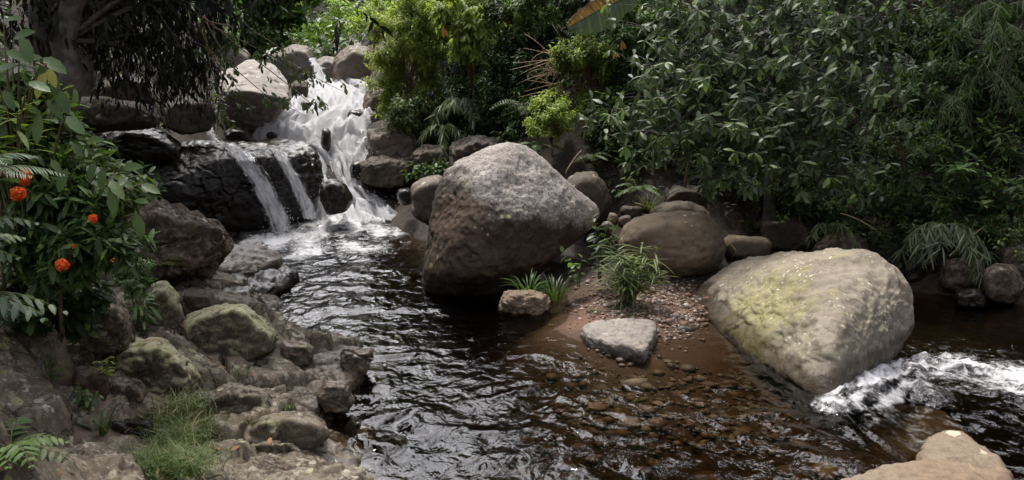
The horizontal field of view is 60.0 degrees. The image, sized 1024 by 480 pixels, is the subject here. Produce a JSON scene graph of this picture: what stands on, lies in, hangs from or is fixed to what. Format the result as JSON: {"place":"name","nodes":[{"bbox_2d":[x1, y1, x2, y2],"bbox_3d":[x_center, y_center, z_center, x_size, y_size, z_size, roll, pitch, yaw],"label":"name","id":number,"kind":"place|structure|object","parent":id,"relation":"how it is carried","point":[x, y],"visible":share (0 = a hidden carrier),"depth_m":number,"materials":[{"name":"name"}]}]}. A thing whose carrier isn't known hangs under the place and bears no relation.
{"place":"outdoors","nodes":[
{"label":"outdoors","id":0,"kind":"place"},
{"bbox_2d":[0,222,481,479],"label":"bedrock ground","id":1,"kind":"structure","parent":0,"point":[369,443],"depth_m":7.13,"materials":[{"name":"stone"}]},
{"bbox_2d":[0,96,58,232],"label":"lance leaf plant","id":2,"kind":"object","parent":1,"relation":"on","point":[24,139],"visible":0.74,"depth_m":5.55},
{"bbox_2d":[0,291,67,325],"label":"frond plant","id":3,"kind":"object","parent":1,"relation":"on","point":[8,307],"visible":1,"depth_m":4.46,"materials":[{"name":"green plant"}]},
{"bbox_2d":[0,15,70,215],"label":"leaf shrub","id":4,"kind":"object","parent":1,"relation":"on","point":[25,52],"visible":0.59,"depth_m":5.51,"materials":[{"name":"plant"}]},
{"bbox_2d":[0,417,70,468],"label":"frond plant","id":5,"kind":"object","parent":1,"relation":"on","point":[25,446],"visible":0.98,"depth_m":4.10,"materials":[{"name":"green plant"}]},
{"bbox_2d":[0,51,89,291],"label":"leafy shrub","id":6,"kind":"object","parent":1,"relation":"on","point":[48,115],"visible":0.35,"depth_m":5.80,"materials":[{"name":"green plant"}]},
{"bbox_2d":[0,266,117,345],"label":"dark shrub","id":7,"kind":"object","parent":1,"relation":"on","point":[80,320],"visible":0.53,"depth_m":6.20,"materials":[{"name":"green plant"}]},
{"bbox_2d":[0,142,158,333],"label":"flowering bush","id":8,"kind":"object","parent":1,"relation":"on","point":[81,245],"visible":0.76,"depth_m":5.67,"materials":[{"name":"green plant"}]},
{"bbox_2d":[27,111,157,232],"bbox_3d":[-3.024,-0.255,6.229,1.004,1.280,0.782,-5,13,-22],"label":"leafy shrub","id":9,"kind":"object","parent":1,"relation":"on","point":[93,154],"visible":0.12,"depth_m":6.13,"materials":[{"name":"green plant"}]},
{"bbox_2d":[61,442,144,479],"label":"rock","id":10,"kind":"object","parent":1,"relation":"on","point":[119,464],"visible":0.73,"depth_m":5.11,"materials":[{"name":"stone"}]},
{"bbox_2d":[50,136,160,237],"bbox_3d":[-2.741,-0.271,5.811,0.556,0.824,1.010,-9,15,-37],"label":"broad leaf shrub","id":11,"kind":"object","parent":1,"relation":"on","point":[114,191],"visible":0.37,"depth_m":5.60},
{"bbox_2d":[111,257,158,326],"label":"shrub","id":12,"kind":"object","parent":1,"relation":"on","point":[127,280],"visible":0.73,"depth_m":7.59,"materials":[{"name":"green plant"}]},
{"bbox_2d":[122,280,163,331],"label":"leafy clump","id":13,"kind":"object","parent":1,"relation":"on","point":[137,313],"visible":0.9,"depth_m":7.61,"materials":[{"name":"green plant"}]},
{"bbox_2d":[108,337,200,392],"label":"rock","id":14,"kind":"object","parent":1,"relation":"on","point":[153,364],"visible":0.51,"depth_m":6.62,"materials":[{"name":"stone"}]},
{"bbox_2d":[108,428,241,479],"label":"grass mound","id":15,"kind":"object","parent":1,"relation":"on","point":[160,462],"depth_m":5.58,"materials":[{"name":"plant"}]},
{"bbox_2d":[117,376,252,453],"bbox_3d":[-2.402,1.266,6.210,1.073,0.324,1.224,0,12,0],"label":"grass mound","id":16,"kind":"object","parent":1,"relation":"on","point":[188,428],"depth_m":6.26,"materials":[{"name":"plant"}]},
{"bbox_2d":[223,449,373,479],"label":"rock","id":17,"kind":"object","parent":1,"relation":"on","point":[294,465],"visible":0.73,"depth_m":5.91,"materials":[{"name":"stone"}]},
{"bbox_2d":[287,345,372,423],"bbox_3d":[-2.091,1.419,8.030,1.460,0.505,2.021,0,12,0],"label":"rock","id":18,"kind":"object","parent":1,"relation":"on","point":[325,366],"visible":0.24,"depth_m":8.01,"materials":[{"name":"stone"}]},
{"bbox_2d":[316,380,354,412],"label":"rock","id":19,"kind":"object","parent":1,"relation":"on","point":[335,396],"visible":1,"depth_m":7.26,"materials":[{"name":"stone"}]},
{"bbox_2d":[251,75,396,224],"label":"waterfall","id":20,"kind":"structure","parent":0,"point":[342,127],"depth_m":17.95,"materials":[{"name":"white liquid"}]},
{"bbox_2d":[410,175,441,225],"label":"rock","id":21,"kind":"object","parent":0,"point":[423,190],"visible":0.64,"depth_m":12.64,"materials":[{"name":"stone"}]},
{"bbox_2d":[0,0,1023,479],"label":"ground","id":22,"kind":"structure","parent":0,"point":[978,408],"depth_m":10.36,"materials":[{"name":"soil"}]},
{"bbox_2d":[0,0,173,334],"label":"undergrowth","id":23,"kind":"object","parent":22,"relation":"on","point":[157,176],"visible":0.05,"depth_m":14.12,"materials":[{"name":"green plant"}]},
{"bbox_2d":[72,365,111,400],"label":"rock","id":24,"kind":"object","parent":22,"relation":"on","point":[86,377],"visible":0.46,"depth_m":6.22,"materials":[{"name":"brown stone"}]},
{"bbox_2d":[79,298,133,357],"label":"rock","id":25,"kind":"object","parent":22,"relation":"on","point":[116,328],"visible":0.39,"depth_m":6.56,"materials":[{"name":"stone"}]},
{"bbox_2d":[79,96,160,133],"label":"boulder","id":26,"kind":"object","parent":22,"relation":"on","point":[96,117],"visible":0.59,"depth_m":13.04,"materials":[{"name":"stone"}]},
{"bbox_2d":[110,377,147,405],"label":"rock","id":27,"kind":"object","parent":22,"relation":"on","point":[134,390],"visible":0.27,"depth_m":6.33,"materials":[{"name":"stone"}]},
{"bbox_2d":[109,414,160,443],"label":"rock","id":28,"kind":"object","parent":22,"relation":"on","point":[124,426],"visible":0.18,"depth_m":6.05,"materials":[{"name":"stone"}]},
{"bbox_2d":[94,128,181,163],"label":"rock","id":29,"kind":"object","parent":22,"relation":"on","point":[152,145],"visible":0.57,"depth_m":15.10,"materials":[{"name":"stone"}]},
{"bbox_2d":[142,281,184,329],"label":"rock","id":30,"kind":"object","parent":22,"relation":"on","point":[167,298],"visible":0.52,"depth_m":7.87,"materials":[{"name":"stone"}]},
{"bbox_2d":[125,199,233,283],"bbox_3d":[-3.835,0.068,10.149,1.192,1.224,2.792,-5,13,-22],"label":"rock","id":31,"kind":"object","parent":22,"relation":"on","point":[185,235],"visible":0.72,"depth_m":9.00,"materials":[{"name":"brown stone"}]},
{"bbox_2d":[162,96,213,134],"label":"boulder","id":32,"kind":"object","parent":22,"relation":"on","point":[187,128],"visible":0.6,"depth_m":15.75,"materials":[{"name":"stone"}]},
{"bbox_2d":[0,0,393,115],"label":"shade tree","id":33,"kind":"object","parent":22,"relation":"on","point":[63,29],"visible":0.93,"depth_m":8.75,"materials":[{"name":"green plant"}]},
{"bbox_2d":[93,13,243,130],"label":"hanging twigs","id":34,"kind":"object","parent":33,"relation":"hanging from","point":[202,80],"visible":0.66,"depth_m":9.22,"materials":[{"name":"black plant"}]},
{"bbox_2d":[193,16,347,128],"bbox_3d":[-2.395,-1.653,8.830,1.492,1.125,0.426,-2,12,-8],"label":"drooping branch","id":35,"kind":"object","parent":33,"relation":"attached to","point":[228,63],"visible":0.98,"depth_m":8.84,"materials":[{"name":"green plant"}]},
{"bbox_2d":[180,290,214,315],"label":"rock","id":36,"kind":"object","parent":22,"relation":"on","point":[193,301],"visible":0.47,"depth_m":8.46,"materials":[{"name":"stone"}]},
{"bbox_2d":[132,138,323,235],"bbox_3d":[-5.129,-0.956,16.198,3.423,1.601,2.770,0,12,0],"label":"rock","id":37,"kind":"object","parent":22,"relation":"on","point":[208,179],"visible":0.56,"depth_m":15.35,"materials":[{"name":"stone"}]},
{"bbox_2d":[223,146,289,232],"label":"waterfall","id":38,"kind":"structure","parent":37,"relation":"on","point":[265,193],"depth_m":14.81,"materials":[{"name":"white liquid"}]},
{"bbox_2d":[268,147,316,219],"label":"waterfall","id":39,"kind":"structure","parent":37,"relation":"on","point":[297,185],"depth_m":15.16,"materials":[{"name":"white liquid"}]},
{"bbox_2d":[180,303,278,367],"bbox_3d":[-2.618,0.931,8.132,1.087,0.908,1.020,0,12,0],"label":"rock","id":40,"kind":"object","parent":22,"relation":"on","point":[244,331],"visible":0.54,"depth_m":7.62,"materials":[{"name":"stone"}]},
{"bbox_2d":[207,382,272,417],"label":"rock","id":41,"kind":"object","parent":22,"relation":"on","point":[234,395],"visible":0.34,"depth_m":6.59,"materials":[{"name":"stone"}]},
{"bbox_2d":[217,243,282,274],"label":"rock","id":42,"kind":"object","parent":22,"relation":"on","point":[253,258],"visible":0.52,"depth_m":11.71,"materials":[{"name":"stone"}]},
{"bbox_2d":[217,6,282,60],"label":"valley bush","id":43,"kind":"object","parent":22,"relation":"on","point":[249,47],"visible":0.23,"depth_m":27.29,"materials":[{"name":"green plant"}]},
{"bbox_2d":[214,59,288,131],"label":"boulder","id":44,"kind":"object","parent":22,"relation":"on","point":[250,71],"visible":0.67,"depth_m":17.75,"materials":[{"name":"stone"}]},
{"bbox_2d":[221,262,299,304],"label":"rock","id":45,"kind":"object","parent":22,"relation":"on","point":[282,282],"visible":0.29,"depth_m":11.34,"materials":[{"name":"stone"}]},
{"bbox_2d":[232,0,310,59],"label":"forest tree","id":46,"kind":"object","parent":22,"relation":"on","point":[279,14],"visible":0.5,"depth_m":27.88,"materials":[{"name":"green plant"}]},
{"bbox_2d":[178,0,391,85],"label":"undergrowth","id":47,"kind":"object","parent":22,"relation":"on","point":[319,41],"visible":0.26,"depth_m":27.49,"materials":[{"name":"green plant"}]},
{"bbox_2d":[242,410,329,450],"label":"rock","id":48,"kind":"object","parent":22,"relation":"on","point":[302,431],"visible":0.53,"depth_m":6.29,"materials":[{"name":"stone"}]},
{"bbox_2d":[271,44,313,82],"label":"boulder","id":49,"kind":"object","parent":22,"relation":"on","point":[303,56],"visible":0.43,"depth_m":25.90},
{"bbox_2d":[280,340,313,365],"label":"rock","id":50,"kind":"object","parent":22,"relation":"on","point":[303,350],"visible":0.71,"depth_m":8.15,"materials":[{"name":"stone"}]},
{"bbox_2d":[333,45,371,80],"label":"boulder","id":51,"kind":"object","parent":22,"relation":"on","point":[349,61],"visible":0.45,"depth_m":22.50,"materials":[{"name":"stone"}]},
{"bbox_2d":[344,0,395,56],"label":"light green bush","id":52,"kind":"object","parent":22,"relation":"on","point":[370,5],"visible":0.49,"depth_m":21.36,"materials":[{"name":"green plant"}]},
{"bbox_2d":[359,155,410,187],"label":"rock","id":53,"kind":"object","parent":22,"relation":"on","point":[381,171],"visible":0.92,"depth_m":16.48,"materials":[{"name":"stone"}]},
{"bbox_2d":[366,125,420,158],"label":"rock","id":54,"kind":"object","parent":22,"relation":"on","point":[381,141],"visible":0.48,"depth_m":17.07,"materials":[{"name":"stone"}]},
{"bbox_2d":[378,86,442,136],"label":"light green bush","id":55,"kind":"object","parent":54,"relation":"on","point":[403,118],"visible":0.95,"depth_m":16.92,"materials":[{"name":"green plant"}]},
{"bbox_2d":[362,0,449,123],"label":"light green bush","id":56,"kind":"object","parent":22,"relation":"on","point":[395,52],"visible":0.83,"depth_m":17.45,"materials":[{"name":"green plant"}]},
{"bbox_2d":[409,143,449,180],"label":"rock","id":57,"kind":"object","parent":22,"relation":"on","point":[420,154],"visible":0.47,"depth_m":16.30,"materials":[{"name":"stone"}]},
{"bbox_2d":[426,97,482,132],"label":"bamboo","id":58,"kind":"object","parent":22,"relation":"on","point":[466,104],"visible":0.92,"depth_m":16.52,"materials":[{"name":"green plant"}]},
{"bbox_2d":[433,75,482,127],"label":"dark bush","id":59,"kind":"object","parent":22,"relation":"on","point":[447,94],"visible":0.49,"depth_m":17.16,"materials":[{"name":"green plant"}]},
{"bbox_2d":[424,0,506,130],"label":"drooping shrub","id":60,"kind":"object","parent":22,"relation":"on","point":[469,34],"visible":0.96,"depth_m":16.12,"materials":[{"name":"green plant"}]},
{"bbox_2d":[447,135,503,167],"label":"rock","id":61,"kind":"object","parent":22,"relation":"on","point":[469,145],"visible":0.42,"depth_m":15.31,"materials":[{"name":"stone"}]},
{"bbox_2d":[464,99,522,137],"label":"dark bush","id":62,"kind":"object","parent":22,"relation":"on","point":[493,123],"visible":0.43,"depth_m":16.14,"materials":[{"name":"green plant"}]},
{"bbox_2d":[469,48,533,114],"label":"dark bush","id":63,"kind":"object","parent":22,"relation":"on","point":[501,90],"visible":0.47,"depth_m":16.06,"materials":[{"name":"green plant"}]},
{"bbox_2d":[472,0,548,77],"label":"dark bush","id":64,"kind":"object","parent":22,"relation":"on","point":[493,12],"visible":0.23,"depth_m":16.80,"materials":[{"name":"green plant"}]},
{"bbox_2d":[497,289,550,320],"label":"stone","id":65,"kind":"object","parent":22,"relation":"on","point":[525,304],"visible":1,"depth_m":10.32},
{"bbox_2d":[399,0,658,182],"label":"undergrowth","id":66,"kind":"object","parent":22,"relation":"on","point":[513,133],"visible":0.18,"depth_m":16.15,"materials":[{"name":"green plant"}]},
{"bbox_2d":[489,17,574,94],"bbox_3d":[0.535,-3.266,16.238,1.877,1.685,1.339,8,14,32],"label":"dark bush","id":67,"kind":"object","parent":22,"relation":"on","point":[511,46],"visible":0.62,"depth_m":16.01,"materials":[{"name":"green plant"}]},
{"bbox_2d":[522,90,582,156],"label":"green bush","id":68,"kind":"object","parent":22,"relation":"on","point":[544,112],"visible":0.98,"depth_m":14.19,"materials":[{"name":"green plant"}]},
{"bbox_2d":[542,25,618,116],"bbox_3d":[1.183,-2.589,15.080,1.396,2.292,1.226,0,12,0],"label":"green bush","id":69,"kind":"object","parent":22,"relation":"on","point":[582,56],"visible":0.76,"depth_m":14.86,"materials":[{"name":"green plant"}]},
{"bbox_2d":[567,171,611,226],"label":"boulder","id":70,"kind":"object","parent":22,"relation":"on","point":[591,185],"visible":0.53,"depth_m":12.66,"materials":[{"name":"stone"}]},
{"bbox_2d":[377,375,840,479],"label":"river cobbles","id":71,"kind":"object","parent":22,"relation":"on","point":[822,470],"visible":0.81,"depth_m":7.42,"materials":[{"name":"stone"}]},
{"bbox_2d":[580,318,656,366],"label":"stone","id":72,"kind":"object","parent":22,"relation":"on","point":[633,340],"visible":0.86,"depth_m":9.09,"materials":[{"name":"stone"}]},
{"bbox_2d":[577,0,671,76],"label":"green bush","id":73,"kind":"object","parent":22,"relation":"on","point":[628,35],"visible":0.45,"depth_m":14.40,"materials":[{"name":"green plant"}]},
{"bbox_2d":[565,264,709,351],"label":"gravel","id":74,"kind":"structure","parent":22,"relation":"on","point":[657,298],"depth_m":10.32,"materials":[{"name":"gravel"}]},
{"bbox_2d":[590,237,676,310],"bbox_3d":[1.407,0.382,10.230,1.126,0.801,0.858,0,12,0],"label":"blade plant","id":75,"kind":"object","parent":74,"relation":"on","point":[627,276],"visible":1,"depth_m":10.20,"materials":[{"name":"green plant"}]},
{"bbox_2d":[517,348,791,460],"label":"river cobbles","id":76,"kind":"object","parent":22,"relation":"on","point":[657,424],"visible":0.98,"depth_m":7.92,"materials":[{"name":"stone"}]},
{"bbox_2d":[619,210,725,277],"bbox_3d":[2.142,0.093,11.839,1.466,1.064,1.504,0,12,0],"label":"boulder","id":77,"kind":"object","parent":22,"relation":"on","point":[692,244],"visible":0.84,"depth_m":11.16,"materials":[{"name":"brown stone"}]},
{"bbox_2d":[571,0,934,220],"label":"whorled tree","id":78,"kind":"object","parent":22,"relation":"on","point":[765,127],"visible":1,"depth_m":11.37,"materials":[{"name":"green plant"}]},
{"bbox_2d":[758,215,812,250],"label":"rock","id":79,"kind":"object","parent":22,"relation":"on","point":[777,233],"visible":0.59,"depth_m":13.09,"materials":[{"name":"stone"}]},
{"bbox_2d":[772,170,828,222],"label":"leaf bush","id":80,"kind":"object","parent":79,"relation":"on","point":[786,190],"visible":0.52,"depth_m":12.93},
{"bbox_2d":[581,0,1023,268],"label":"undergrowth","id":81,"kind":"object","parent":22,"relation":"on","point":[783,205],"visible":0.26,"depth_m":13.40,"materials":[{"name":"green plant"}]},
{"bbox_2d":[695,248,914,415],"bbox_3d":[3.357,0.754,9.588,2.247,1.283,3.663,0,12,0],"label":"boulder","id":82,"kind":"object","parent":22,"relation":"on","point":[803,330],"visible":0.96,"depth_m":8.84,"materials":[{"name":"stone"}]},
{"bbox_2d":[811,233,869,251],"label":"rock","id":83,"kind":"object","parent":22,"relation":"on","point":[823,244],"visible":0.25,"depth_m":12.61,"materials":[{"name":"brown stone"}]},
{"bbox_2d":[827,185,881,232],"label":"leaf bush","id":84,"kind":"object","parent":83,"relation":"on","point":[843,207],"visible":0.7,"depth_m":12.67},
{"bbox_2d":[846,164,906,219],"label":"leaf bush","id":85,"kind":"object","parent":22,"relation":"on","point":[889,186],"visible":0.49,"depth_m":12.39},
{"bbox_2d":[861,117,948,188],"bbox_3d":[5.412,-1.187,12.289,1.114,1.063,0.936,10,16,40],"label":"leaf bush","id":86,"kind":"object","parent":22,"relation":"on","point":[917,151],"visible":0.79,"depth_m":12.25,"materials":[{"name":"plant"}]},
{"bbox_2d":[855,403,972,460],"bbox_3d":[3.565,1.981,7.986,1.456,0.694,0.942,-10,15,-38],"label":"rock","id":87,"kind":"object","parent":22,"relation":"on","point":[878,427],"visible":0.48,"depth_m":7.93,"materials":[{"name":"beige stone"}]},
{"bbox_2d":[841,459,988,479],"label":"rock","id":88,"kind":"object","parent":22,"relation":"on","point":[928,469],"visible":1,"depth_m":6.14,"materials":[{"name":"beige stone"}]},
{"bbox_2d":[901,251,938,282],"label":"rock","id":89,"kind":"object","parent":22,"relation":"on","point":[916,273],"visible":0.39,"depth_m":12.20,"materials":[{"name":"stone"}]},
{"bbox_2d":[877,9,978,61],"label":"leaf bush","id":90,"kind":"object","parent":22,"relation":"on","point":[925,48],"visible":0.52,"depth_m":13.54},
{"bbox_2d":[888,94,980,155],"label":"feathery bamboo","id":91,"kind":"object","parent":22,"relation":"on","point":[949,99],"visible":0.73,"depth_m":12.63,"materials":[{"name":"green plant"}]},
{"bbox_2d":[888,53,990,123],"bbox_3d":[6.327,-2.119,13.198,1.362,1.300,1.144,2,12,7],"label":"leaf bush","id":92,"kind":"object","parent":22,"relation":"on","point":[917,91],"visible":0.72,"depth_m":13.00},
{"bbox_2d":[887,221,1000,289],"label":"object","id":93,"kind":"object","parent":22,"relation":"on","point":[933,234],"visible":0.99,"depth_m":11.60,"materials":[{"name":"green plant"}]},
{"bbox_2d":[939,257,984,294],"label":"rock","id":94,"kind":"object","parent":22,"relation":"on","point":[954,275],"visible":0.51,"depth_m":11.69,"materials":[{"name":"brown stone"}]},
{"bbox_2d":[916,430,1013,479],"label":"rock","id":95,"kind":"object","parent":22,"relation":"on","point":[962,448],"visible":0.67,"depth_m":6.61,"materials":[{"name":"beige stone"}]},
{"bbox_2d":[927,20,1023,78],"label":"feathery bamboo","id":96,"kind":"object","parent":22,"relation":"on","point":[1018,32],"visible":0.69,"depth_m":12.97,"materials":[{"name":"green plant"}]},
{"bbox_2d":[928,0,1023,66],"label":"bamboo","id":97,"kind":"object","parent":22,"relation":"on","point":[986,7],"visible":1,"depth_m":11.91,"materials":[{"name":"green plant"}]},
{"bbox_2d":[934,48,1023,120],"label":"feathery bamboo","id":98,"kind":"object","parent":22,"relation":"on","point":[1000,55],"visible":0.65,"depth_m":12.86,"materials":[{"name":"green plant"}]},
{"bbox_2d":[952,70,1023,127],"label":"feathery bamboo","id":99,"kind":"object","parent":22,"relation":"on","point":[1012,93],"visible":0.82,"depth_m":12.64,"materials":[{"name":"green plant"}]},
{"bbox_2d":[981,263,1023,303],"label":"rock","id":100,"kind":"object","parent":22,"relation":"on","point":[1003,283],"visible":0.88,"depth_m":11.33,"materials":[{"name":"brown stone"}]},
{"bbox_2d":[983,121,1023,179],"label":"shade shrub","id":101,"kind":"object","parent":22,"relation":"on","point":[1003,160],"visible":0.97,"depth_m":12.33,"materials":[{"name":"green plant"}]},
{"bbox_2d":[999,241,1023,271],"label":"rock","id":102,"kind":"object","parent":22,"relation":"on","point":[1007,254],"visible":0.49,"depth_m":11.74,"materials":[{"name":"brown stone"}]},
{"bbox_2d":[980,212,1023,248],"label":"leaf bush","id":103,"kind":"object","parent":102,"relation":"on","point":[989,228],"visible":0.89,"depth_m":11.81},
{"bbox_2d":[498,0,564,70],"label":"light green bush","id":104,"kind":"object","parent":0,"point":[529,13],"visible":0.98,"depth_m":16.17,"materials":[{"name":"green plant"}]},
{"bbox_2d":[566,0,636,35],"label":"banana leaf","id":105,"kind":"object","parent":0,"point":[585,17],"visible":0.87,"depth_m":12.97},
{"bbox_2d":[231,214,1023,462],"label":"water","id":106,"kind":"structure","parent":0,"point":[870,378],"depth_m":9.26,"materials":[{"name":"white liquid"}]},
{"bbox_2d":[319,179,352,214],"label":"rock","id":107,"kind":"object","parent":106,"relation":"on","point":[336,196],"visible":1,"depth_m":15.01,"materials":[{"name":"stone"}]},
{"bbox_2d":[339,347,373,373],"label":"rock","id":108,"kind":"object","parent":106,"relation":"on","point":[358,359],"visible":0.97,"depth_m":8.13,"materials":[{"name":"stone"}]},
{"bbox_2d":[422,142,599,310],"bbox_3d":[0.012,-0.247,11.894,2.370,2.148,2.313,0,12,0],"label":"boulder","id":109,"kind":"object","parent":106,"relation":"in","point":[501,212],"visible":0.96,"depth_m":11.15,"materials":[{"name":"stone"}]},
{"bbox_2d":[724,235,771,259],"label":"rock","id":110,"kind":"object","parent":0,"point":[747,246],"visible":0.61,"depth_m":12.26,"materials":[{"name":"grey stone"}]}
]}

